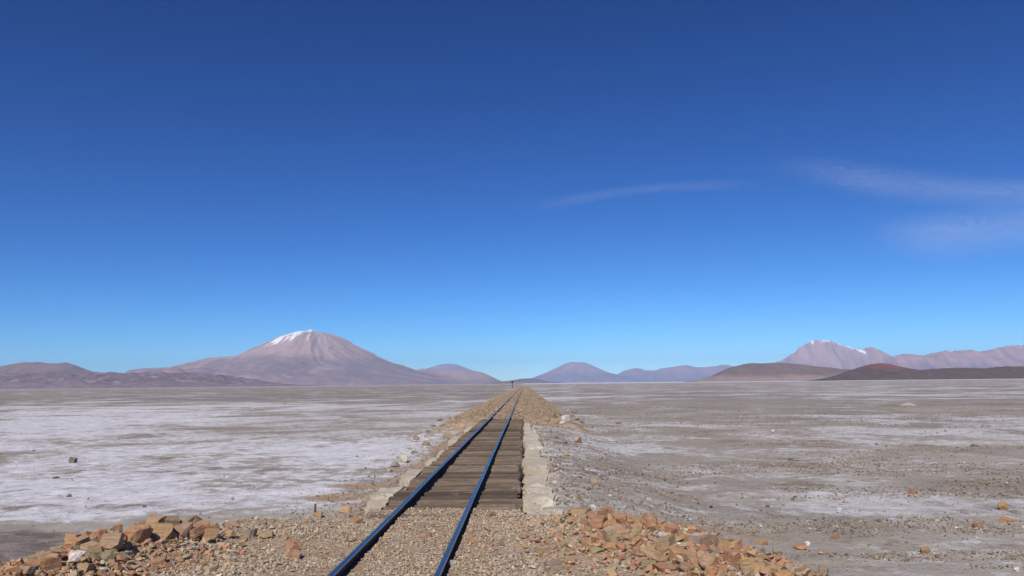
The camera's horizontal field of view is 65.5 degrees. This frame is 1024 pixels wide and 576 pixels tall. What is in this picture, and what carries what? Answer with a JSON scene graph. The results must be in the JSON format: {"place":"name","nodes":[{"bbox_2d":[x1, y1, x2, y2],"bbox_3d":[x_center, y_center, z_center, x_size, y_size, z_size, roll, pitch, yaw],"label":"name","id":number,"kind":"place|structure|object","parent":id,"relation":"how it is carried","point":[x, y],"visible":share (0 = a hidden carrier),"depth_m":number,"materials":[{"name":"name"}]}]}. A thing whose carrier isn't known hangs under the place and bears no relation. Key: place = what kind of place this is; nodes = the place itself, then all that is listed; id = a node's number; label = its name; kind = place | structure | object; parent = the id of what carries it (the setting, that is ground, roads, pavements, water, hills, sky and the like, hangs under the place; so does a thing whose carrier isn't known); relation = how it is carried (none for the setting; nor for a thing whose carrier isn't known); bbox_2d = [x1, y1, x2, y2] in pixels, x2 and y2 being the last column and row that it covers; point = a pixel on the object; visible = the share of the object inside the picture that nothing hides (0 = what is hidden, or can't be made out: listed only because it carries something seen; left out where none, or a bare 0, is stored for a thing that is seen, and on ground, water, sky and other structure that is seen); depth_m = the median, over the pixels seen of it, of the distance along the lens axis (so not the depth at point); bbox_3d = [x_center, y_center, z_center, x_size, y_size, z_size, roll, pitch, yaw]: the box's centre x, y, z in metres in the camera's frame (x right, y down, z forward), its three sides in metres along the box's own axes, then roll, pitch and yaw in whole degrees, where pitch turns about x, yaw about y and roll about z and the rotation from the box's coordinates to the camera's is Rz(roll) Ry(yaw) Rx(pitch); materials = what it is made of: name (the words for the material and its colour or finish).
{"place":"outdoors","nodes":[
{"label":"outdoors","id":0,"kind":"place"},
{"bbox_2d":[0,362,92,373],"bbox_3d":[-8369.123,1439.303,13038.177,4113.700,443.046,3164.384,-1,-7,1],"label":"hill","id":1,"kind":"structure","parent":0,"point":[32,367],"depth_m":12714.75,"materials":[{"name":"stone"}]},
{"bbox_2d":[0,372,315,388],"bbox_3d":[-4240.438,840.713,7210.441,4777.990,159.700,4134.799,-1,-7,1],"label":"hill","id":2,"kind":"structure","parent":0,"point":[50,380],"depth_m":6282.32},
{"bbox_2d":[161,366,185,372],"bbox_3d":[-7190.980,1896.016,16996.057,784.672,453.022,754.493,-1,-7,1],"label":"hill","id":3,"kind":"structure","parent":0,"point":[174,369],"depth_m":16855.81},
{"bbox_2d":[125,330,484,385],"bbox_3d":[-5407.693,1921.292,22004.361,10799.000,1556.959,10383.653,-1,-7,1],"label":"volcano","id":4,"kind":"structure","parent":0,"point":[310,357],"depth_m":19628.51},
{"bbox_2d":[2,507,793,575],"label":"gravel","id":5,"kind":"structure","parent":0,"point":[499,513],"depth_m":9.57,"materials":[{"name":"gravel"}]},
{"bbox_2d":[427,364,471,370],"bbox_3d":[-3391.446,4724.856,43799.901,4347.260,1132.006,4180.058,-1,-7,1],"label":"mountain","id":6,"kind":"structure","parent":0,"point":[448,367],"depth_m":43102.94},
{"bbox_2d":[417,368,499,382],"bbox_3d":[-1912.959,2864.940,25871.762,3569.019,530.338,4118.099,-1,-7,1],"label":"hill","id":7,"kind":"structure","parent":0,"point":[477,376],"depth_m":25061.19,"materials":[{"name":"stone"}]},
{"bbox_2d":[407,390,596,437],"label":"bank gravel","id":8,"kind":"structure","parent":0,"point":[528,396],"depth_m":61.02,"materials":[{"name":"gravel"}]},
{"bbox_2d":[0,379,1023,575],"bbox_3d":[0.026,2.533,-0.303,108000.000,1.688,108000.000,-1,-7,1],"label":"ground","id":9,"kind":"structure","parent":0,"point":[314,447],"depth_m":31.22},
{"bbox_2d":[19,564,39,573],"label":"rock","id":10,"kind":"object","parent":9,"relation":"on","point":[28,568],"visible":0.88,"depth_m":7.54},
{"bbox_2d":[25,558,36,563],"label":"rock","id":11,"kind":"object","parent":9,"relation":"on","point":[31,561],"visible":0.55,"depth_m":7.77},
{"bbox_2d":[27,552,51,559],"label":"rock","id":12,"kind":"object","parent":9,"relation":"on","point":[33,556],"visible":0.5,"depth_m":7.97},
{"bbox_2d":[37,556,61,570],"bbox_3d":[-4.529,2.710,7.813,0.227,0.158,0.161,11,-10,-35],"label":"rock","id":13,"kind":"object","parent":9,"relation":"on","point":[46,563],"visible":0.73,"depth_m":7.76,"materials":[{"name":"stone"}]},
{"bbox_2d":[64,533,80,541],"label":"rock","id":14,"kind":"object","parent":9,"relation":"on","point":[68,536],"visible":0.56,"depth_m":15.31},
{"bbox_2d":[64,536,89,548],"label":"rock","id":15,"kind":"object","parent":9,"relation":"on","point":[71,542],"visible":0.6,"depth_m":8.46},
{"bbox_2d":[68,550,85,563],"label":"rock","id":16,"kind":"object","parent":9,"relation":"on","point":[73,555],"visible":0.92,"depth_m":8.08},
{"bbox_2d":[77,563,94,572],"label":"rock","id":17,"kind":"object","parent":9,"relation":"on","point":[86,567],"visible":0.9,"depth_m":7.99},
{"bbox_2d":[79,541,102,556],"bbox_3d":[-4.441,2.768,8.404,0.179,0.150,0.167,4,10,37],"label":"rock","id":18,"kind":"object","parent":9,"relation":"on","point":[90,547],"visible":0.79,"depth_m":8.37,"materials":[{"name":"stone"}]},
{"bbox_2d":[89,530,106,537],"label":"rock","id":19,"kind":"object","parent":9,"relation":"on","point":[99,533],"visible":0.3,"depth_m":9.04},
{"bbox_2d":[100,549,116,561],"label":"rock","id":20,"kind":"object","parent":9,"relation":"on","point":[106,555],"visible":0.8,"depth_m":8.41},
{"bbox_2d":[99,533,124,550],"bbox_3d":[-4.404,2.795,8.740,0.289,0.192,0.219,-1,-21,-7],"label":"rock","id":21,"kind":"object","parent":9,"relation":"on","point":[108,541],"visible":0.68,"depth_m":8.66,"materials":[{"name":"stone"}]},
{"bbox_2d":[110,562,122,572],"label":"rock","id":22,"kind":"object","parent":9,"relation":"on","point":[117,566],"visible":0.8,"depth_m":8.25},
{"bbox_2d":[112,523,122,530],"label":"rock","id":23,"kind":"object","parent":9,"relation":"on","point":[117,526],"visible":0.61,"depth_m":16.55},
{"bbox_2d":[114,551,127,559],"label":"rock","id":24,"kind":"object","parent":9,"relation":"on","point":[122,555],"visible":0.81,"depth_m":8.48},
{"bbox_2d":[125,524,152,543],"bbox_3d":[-4.333,2.862,9.223,0.204,0.211,0.293,7,11,32],"label":"rock","id":25,"kind":"object","parent":9,"relation":"on","point":[140,534],"visible":0.76,"depth_m":9.17,"materials":[{"name":"stone"}]},
{"bbox_2d":[145,515,165,523],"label":"rock","id":26,"kind":"object","parent":9,"relation":"on","point":[158,519],"visible":0.38,"depth_m":9.75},
{"bbox_2d":[149,555,166,566],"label":"rock","id":27,"kind":"object","parent":9,"relation":"on","point":[161,560],"visible":0.76,"depth_m":8.67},
{"bbox_2d":[147,522,172,539],"bbox_3d":[-4.212,2.911,9.522,0.259,0.200,0.242,12,-19,-33],"label":"rock","id":28,"kind":"object","parent":9,"relation":"on","point":[164,530],"visible":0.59,"depth_m":9.46,"materials":[{"name":"stone"}]},
{"bbox_2d":[165,515,179,525],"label":"rock","id":29,"kind":"object","parent":9,"relation":"on","point":[174,520],"visible":0.37,"depth_m":9.80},
{"bbox_2d":[173,522,192,539],"bbox_3d":[-4.058,2.994,9.740,0.219,0.183,0.292,-13,0,30],"label":"rock","id":30,"kind":"object","parent":9,"relation":"on","point":[182,529],"visible":0.73,"depth_m":9.71,"materials":[{"name":"stone"}]},
{"bbox_2d":[186,515,202,523],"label":"rock","id":31,"kind":"object","parent":9,"relation":"on","point":[194,519],"visible":0.56,"depth_m":17.20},
{"bbox_2d":[188,524,205,538],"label":"rock","id":32,"kind":"object","parent":9,"relation":"on","point":[197,530],"visible":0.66,"depth_m":9.81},
{"bbox_2d":[194,520,210,527],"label":"rock","id":33,"kind":"object","parent":32,"relation":"on","point":[205,523],"visible":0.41,"depth_m":10.10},
{"bbox_2d":[200,528,219,540],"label":"rock","id":34,"kind":"object","parent":9,"relation":"on","point":[212,532],"visible":0.72,"depth_m":9.94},
{"bbox_2d":[204,564,217,572],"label":"rock","id":35,"kind":"object","parent":9,"relation":"on","point":[213,568],"visible":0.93,"depth_m":8.53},
{"bbox_2d":[225,529,236,538],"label":"rock","id":36,"kind":"object","parent":9,"relation":"on","point":[230,533],"visible":1,"depth_m":10.23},
{"bbox_2d":[241,528,257,538],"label":"rock","id":37,"kind":"object","parent":9,"relation":"on","point":[249,533],"visible":0.83,"depth_m":10.38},
{"bbox_2d":[259,532,273,538],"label":"rock","id":38,"kind":"object","parent":9,"relation":"on","point":[266,535],"visible":0.89,"depth_m":10.37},
{"bbox_2d":[284,540,298,550],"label":"rock","id":39,"kind":"object","parent":9,"relation":"on","point":[291,544],"visible":0.7,"depth_m":9.71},
{"bbox_2d":[288,548,299,559],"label":"rock","id":40,"kind":"object","parent":9,"relation":"on","point":[293,553],"visible":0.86,"depth_m":9.19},
{"bbox_2d":[314,511,322,518],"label":"rock","id":41,"kind":"object","parent":9,"relation":"on","point":[318,514],"visible":0.74,"depth_m":17.94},
{"bbox_2d":[339,506,351,513],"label":"rock","id":42,"kind":"object","parent":9,"relation":"on","point":[345,509],"visible":0.86,"depth_m":18.37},
{"bbox_2d":[353,517,362,523],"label":"rock","id":43,"kind":"object","parent":9,"relation":"on","point":[357,520],"visible":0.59,"depth_m":11.52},
{"bbox_2d":[365,499,388,512],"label":"concrete block","id":44,"kind":"structure","parent":9,"relation":"on","point":[371,504],"depth_m":14.12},
{"bbox_2d":[368,487,407,499],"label":"concrete block","id":45,"kind":"structure","parent":9,"relation":"on","point":[383,493],"depth_m":15.08,"materials":[{"name":"concrete"}]},
{"bbox_2d":[396,454,407,462],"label":"rock","id":46,"kind":"object","parent":9,"relation":"on","point":[401,458],"visible":0.98,"depth_m":30.48,"materials":[{"name":"stone"}]},
{"bbox_2d":[399,469,422,486],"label":"concrete block","id":47,"kind":"structure","parent":9,"relation":"on","point":[408,476],"depth_m":17.83,"materials":[{"name":"concrete"}]},
{"bbox_2d":[0,510,822,575],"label":"rubble","id":48,"kind":"object","parent":9,"relation":"on","point":[789,565],"visible":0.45,"depth_m":8.61,"materials":[{"name":"stone"}]},
{"bbox_2d":[327,389,522,575],"bbox_3d":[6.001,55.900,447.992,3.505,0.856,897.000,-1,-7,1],"label":"railway track","id":49,"kind":"structure","parent":9,"relation":"on","point":[347,564],"depth_m":11.47,"materials":[{"name":"metal"}]},
{"bbox_2d":[368,513,482,518],"bbox_3d":[-1.108,3.511,12.038,2.142,0.168,0.260,-1,-7,1],"label":"buried sleeper","id":50,"kind":"object","parent":9,"relation":"on","point":[387,515],"visible":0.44,"depth_m":12.06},
{"bbox_2d":[377,418,523,511],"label":"timber bridge","id":51,"kind":"structure","parent":9,"relation":"on","point":[453,484],"depth_m":18.32,"materials":[{"name":"wood"}]},
{"bbox_2d":[476,504,515,510],"bbox_3d":[-0.246,3.515,12.732,0.637,0.070,0.377,-1,-7,-1],"label":"short plank","id":52,"kind":"object","parent":51,"relation":"on","point":[482,507],"visible":0.9,"depth_m":12.72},
{"bbox_2d":[448,436,460,445],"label":"concrete block","id":53,"kind":"structure","parent":9,"relation":"on","point":[454,439],"depth_m":29.08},
{"bbox_2d":[359,423,577,517],"bbox_3d":[-0.555,6.258,28.956,4.854,1.232,33.042,-1,-7,1],"label":"wall rubble","id":54,"kind":"object","parent":9,"relation":"on","point":[555,482],"depth_m":20.10,"materials":[{"name":"stone"}]},
{"bbox_2d":[0,403,1023,570],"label":"grit","id":55,"kind":"object","parent":9,"relation":"on","point":[844,532],"visible":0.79,"depth_m":21.83,"materials":[{"name":"gravel"}]},
{"bbox_2d":[523,423,531,429],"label":"concrete block","id":56,"kind":"structure","parent":9,"relation":"on","point":[526,426],"depth_m":41.31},
{"bbox_2d":[520,449,541,487],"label":"concrete block","id":57,"kind":"structure","parent":9,"relation":"on","point":[534,452],"depth_m":25.66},
{"bbox_2d":[523,429,539,438],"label":"concrete block","id":58,"kind":"structure","parent":9,"relation":"on","point":[526,432],"depth_m":36.19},
{"bbox_2d":[522,436,543,458],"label":"concrete block","id":59,"kind":"structure","parent":9,"relation":"on","point":[531,442],"depth_m":29.13,"materials":[{"name":"concrete"}]},
{"bbox_2d":[521,456,549,487],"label":"concrete block","id":60,"kind":"structure","parent":9,"relation":"on","point":[534,466],"depth_m":20.52,"materials":[{"name":"concrete"}]},
{"bbox_2d":[521,474,549,489],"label":"concrete block","id":61,"kind":"structure","parent":9,"relation":"on","point":[528,481],"depth_m":18.84,"materials":[{"name":"concrete"}]},
{"bbox_2d":[520,483,557,509],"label":"concrete block","id":62,"kind":"structure","parent":9,"relation":"on","point":[537,496],"depth_m":15.35,"materials":[{"name":"concrete"}]},
{"bbox_2d":[521,508,565,513],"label":"concrete block","id":63,"kind":"structure","parent":9,"relation":"on","point":[553,511],"depth_m":14.34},
{"bbox_2d":[543,559,561,566],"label":"rock","id":64,"kind":"object","parent":9,"relation":"on","point":[554,562],"visible":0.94,"depth_m":8.72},
{"bbox_2d":[570,507,590,515],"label":"rock","id":65,"kind":"object","parent":9,"relation":"on","point":[577,511],"visible":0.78,"depth_m":10.63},
{"bbox_2d":[579,517,588,525],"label":"rock","id":66,"kind":"object","parent":9,"relation":"on","point":[584,521],"visible":0.85,"depth_m":10.18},
{"bbox_2d":[580,537,595,547],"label":"rock","id":67,"kind":"object","parent":9,"relation":"on","point":[585,541],"visible":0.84,"depth_m":9.46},
{"bbox_2d":[588,546,603,553],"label":"rock","id":68,"kind":"object","parent":9,"relation":"on","point":[595,549],"visible":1,"depth_m":9.16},
{"bbox_2d":[587,510,606,517],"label":"rock","id":69,"kind":"object","parent":9,"relation":"on","point":[594,513],"visible":0.69,"depth_m":10.45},
{"bbox_2d":[591,515,607,529],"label":"rock","id":70,"kind":"object","parent":9,"relation":"on","point":[597,522],"visible":0.85,"depth_m":10.00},
{"bbox_2d":[599,506,614,512],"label":"rock","id":71,"kind":"object","parent":9,"relation":"on","point":[609,509],"visible":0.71,"depth_m":11.92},
{"bbox_2d":[602,525,617,541],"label":"rock","id":72,"kind":"object","parent":9,"relation":"on","point":[609,531],"visible":0.69,"depth_m":9.48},
{"bbox_2d":[603,519,616,528],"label":"rock","id":73,"kind":"object","parent":9,"relation":"on","point":[608,522],"visible":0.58,"depth_m":9.92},
{"bbox_2d":[604,541,617,550],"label":"rock","id":74,"kind":"object","parent":9,"relation":"on","point":[610,545],"visible":0.83,"depth_m":9.13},
{"bbox_2d":[611,523,625,534],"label":"rock","id":75,"kind":"object","parent":9,"relation":"on","point":[619,527],"visible":0.56,"depth_m":9.63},
{"bbox_2d":[612,513,626,523],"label":"rock","id":76,"kind":"object","parent":9,"relation":"on","point":[620,518],"visible":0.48,"depth_m":10.00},
{"bbox_2d":[615,543,625,551],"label":"rock","id":77,"kind":"object","parent":9,"relation":"on","point":[621,547],"visible":1,"depth_m":9.04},
{"bbox_2d":[621,533,634,540],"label":"rock","id":78,"kind":"object","parent":9,"relation":"on","point":[627,536],"visible":0.8,"depth_m":9.31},
{"bbox_2d":[631,546,640,555],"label":"rock","id":79,"kind":"object","parent":9,"relation":"on","point":[636,550],"visible":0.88,"depth_m":8.80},
{"bbox_2d":[629,537,645,546],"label":"rock","id":80,"kind":"object","parent":9,"relation":"on","point":[634,541],"visible":0.66,"depth_m":9.04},
{"bbox_2d":[640,547,656,557],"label":"rock","id":81,"kind":"object","parent":9,"relation":"on","point":[646,551],"visible":0.66,"depth_m":8.71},
{"bbox_2d":[640,513,657,527],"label":"rock","id":82,"kind":"object","parent":9,"relation":"on","point":[647,519],"visible":0.84,"depth_m":9.71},
{"bbox_2d":[641,558,656,566],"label":"rock","id":83,"kind":"object","parent":9,"relation":"on","point":[645,562],"visible":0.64,"depth_m":8.41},
{"bbox_2d":[649,525,659,531],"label":"rock","id":84,"kind":"object","parent":9,"relation":"on","point":[653,528],"visible":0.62,"depth_m":9.43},
{"bbox_2d":[652,562,669,573],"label":"rock","id":85,"kind":"object","parent":9,"relation":"on","point":[661,567],"visible":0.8,"depth_m":8.12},
{"bbox_2d":[659,555,668,561],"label":"rock","id":86,"kind":"object","parent":9,"relation":"on","point":[664,558],"visible":0.98,"depth_m":8.42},
{"bbox_2d":[656,534,674,549],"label":"rock","id":87,"kind":"object","parent":9,"relation":"on","point":[667,541],"visible":0.82,"depth_m":8.74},
{"bbox_2d":[665,523,678,533],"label":"rock","id":88,"kind":"object","parent":9,"relation":"on","point":[672,527],"visible":0.64,"depth_m":9.16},
{"bbox_2d":[669,547,686,561],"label":"rock","id":89,"kind":"object","parent":9,"relation":"on","point":[674,552],"visible":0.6,"depth_m":8.35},
{"bbox_2d":[677,562,692,572],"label":"rock","id":90,"kind":"object","parent":9,"relation":"on","point":[684,566],"visible":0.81,"depth_m":7.94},
{"bbox_2d":[684,551,697,561],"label":"rock","id":91,"kind":"object","parent":9,"relation":"on","point":[690,555],"visible":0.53,"depth_m":8.11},
{"bbox_2d":[689,532,702,544],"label":"rock","id":92,"kind":"object","parent":9,"relation":"on","point":[694,537],"visible":0.56,"depth_m":8.67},
{"bbox_2d":[696,544,708,551],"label":"rock","id":93,"kind":"object","parent":9,"relation":"on","point":[703,547],"visible":0.74,"depth_m":8.36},
{"bbox_2d":[698,552,717,569],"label":"rock","id":94,"kind":"object","parent":9,"relation":"on","point":[707,559],"visible":0.78,"depth_m":7.84,"materials":[{"name":"stone"}]},
{"bbox_2d":[699,534,720,546],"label":"rock","id":95,"kind":"object","parent":9,"relation":"on","point":[707,540],"visible":0.59,"depth_m":8.52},
{"bbox_2d":[704,566,718,575],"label":"rock","id":96,"kind":"object","parent":9,"relation":"on","point":[711,570],"visible":0.98,"depth_m":7.64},
{"bbox_2d":[715,536,731,550],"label":"rock","id":97,"kind":"object","parent":9,"relation":"on","point":[722,543],"visible":0.7,"depth_m":8.28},
{"bbox_2d":[722,549,741,563],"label":"rock","id":98,"kind":"object","parent":9,"relation":"on","point":[730,556],"visible":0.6,"depth_m":7.81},
{"bbox_2d":[742,568,753,575],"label":"rock","id":99,"kind":"object","parent":9,"relation":"on","point":[745,571],"visible":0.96,"depth_m":7.32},
{"bbox_2d":[739,557,767,570],"bbox_3d":[2.282,2.600,7.453,0.194,0.154,0.250,13,-27,-44],"label":"rock","id":100,"kind":"object","parent":9,"relation":"on","point":[753,563],"visible":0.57,"depth_m":7.41,"materials":[{"name":"stone"}]},
{"bbox_2d":[755,540,767,544],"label":"rock","id":101,"kind":"object","parent":9,"relation":"on","point":[761,542],"visible":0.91,"depth_m":14.41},
{"bbox_2d":[767,564,783,570],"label":"rock","id":102,"kind":"object","parent":9,"relation":"on","point":[773,567],"visible":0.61,"depth_m":7.25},
{"bbox_2d":[771,569,791,575],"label":"rock","id":103,"kind":"object","parent":9,"relation":"on","point":[784,572],"visible":0.98,"depth_m":7.10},
{"bbox_2d":[792,544,806,549],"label":"rock","id":104,"kind":"object","parent":9,"relation":"on","point":[800,546],"visible":0.97,"depth_m":14.07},
{"bbox_2d":[818,564,828,575],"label":"rock","id":105,"kind":"object","parent":9,"relation":"on","point":[823,570],"visible":0.98,"depth_m":12.01,"materials":[{"name":"stone"}]},
{"bbox_2d":[920,546,929,552],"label":"rock","id":106,"kind":"object","parent":9,"relation":"on","point":[924,549],"visible":1,"depth_m":13.67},
{"bbox_2d":[971,522,983,527],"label":"rock","id":107,"kind":"object","parent":9,"relation":"on","point":[978,525],"visible":0.88,"depth_m":15.82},
{"bbox_2d":[998,501,1008,509],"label":"rock","id":108,"kind":"object","parent":9,"relation":"on","point":[1003,505],"visible":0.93,"depth_m":17.96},
{"bbox_2d":[999,516,1013,522],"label":"rock","id":109,"kind":"object","parent":9,"relation":"on","point":[1005,519],"visible":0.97,"depth_m":16.46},
{"bbox_2d":[0,0,1023,380],"label":"sky","id":110,"kind":"structure","parent":0,"point":[503,190],"materials":[{"name":"blue"}]},
{"bbox_2d":[485,378,565,383],"bbox_3d":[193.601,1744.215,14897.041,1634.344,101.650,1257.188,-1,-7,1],"label":"hill","id":111,"kind":"structure","parent":0,"point":[528,380],"depth_m":14601.78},
{"bbox_2d":[532,362,640,382],"bbox_3d":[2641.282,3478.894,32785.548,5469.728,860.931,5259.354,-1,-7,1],"label":"volcano","id":112,"kind":"structure","parent":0,"point":[576,372],"depth_m":31466.31},
{"bbox_2d":[617,364,733,381],"bbox_3d":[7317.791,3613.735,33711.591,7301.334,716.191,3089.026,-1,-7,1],"label":"mountain range","id":113,"kind":"structure","parent":0,"point":[683,373],"depth_m":33036.64,"materials":[{"name":"stone"}]},
{"bbox_2d":[687,363,849,381],"bbox_3d":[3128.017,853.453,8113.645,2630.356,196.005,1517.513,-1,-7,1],"label":"hill","id":114,"kind":"structure","parent":0,"point":[771,372],"depth_m":7778.40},
{"bbox_2d":[775,340,892,369],"bbox_3d":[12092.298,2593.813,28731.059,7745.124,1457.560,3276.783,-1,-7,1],"label":"mountain","id":115,"kind":"structure","parent":0,"point":[825,353],"depth_m":28133.26,"materials":[{"name":"stone"}]},
{"bbox_2d":[807,363,1023,380],"bbox_3d":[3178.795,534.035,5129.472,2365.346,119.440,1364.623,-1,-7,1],"label":"hill","id":116,"kind":"structure","parent":0,"point":[879,371],"depth_m":4871.90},
{"bbox_2d":[883,345,1023,369],"bbox_3d":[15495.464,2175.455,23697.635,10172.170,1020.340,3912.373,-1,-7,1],"label":"mountain range","id":117,"kind":"structure","parent":0,"point":[1012,356],"depth_m":23008.86,"materials":[{"name":"stone"}]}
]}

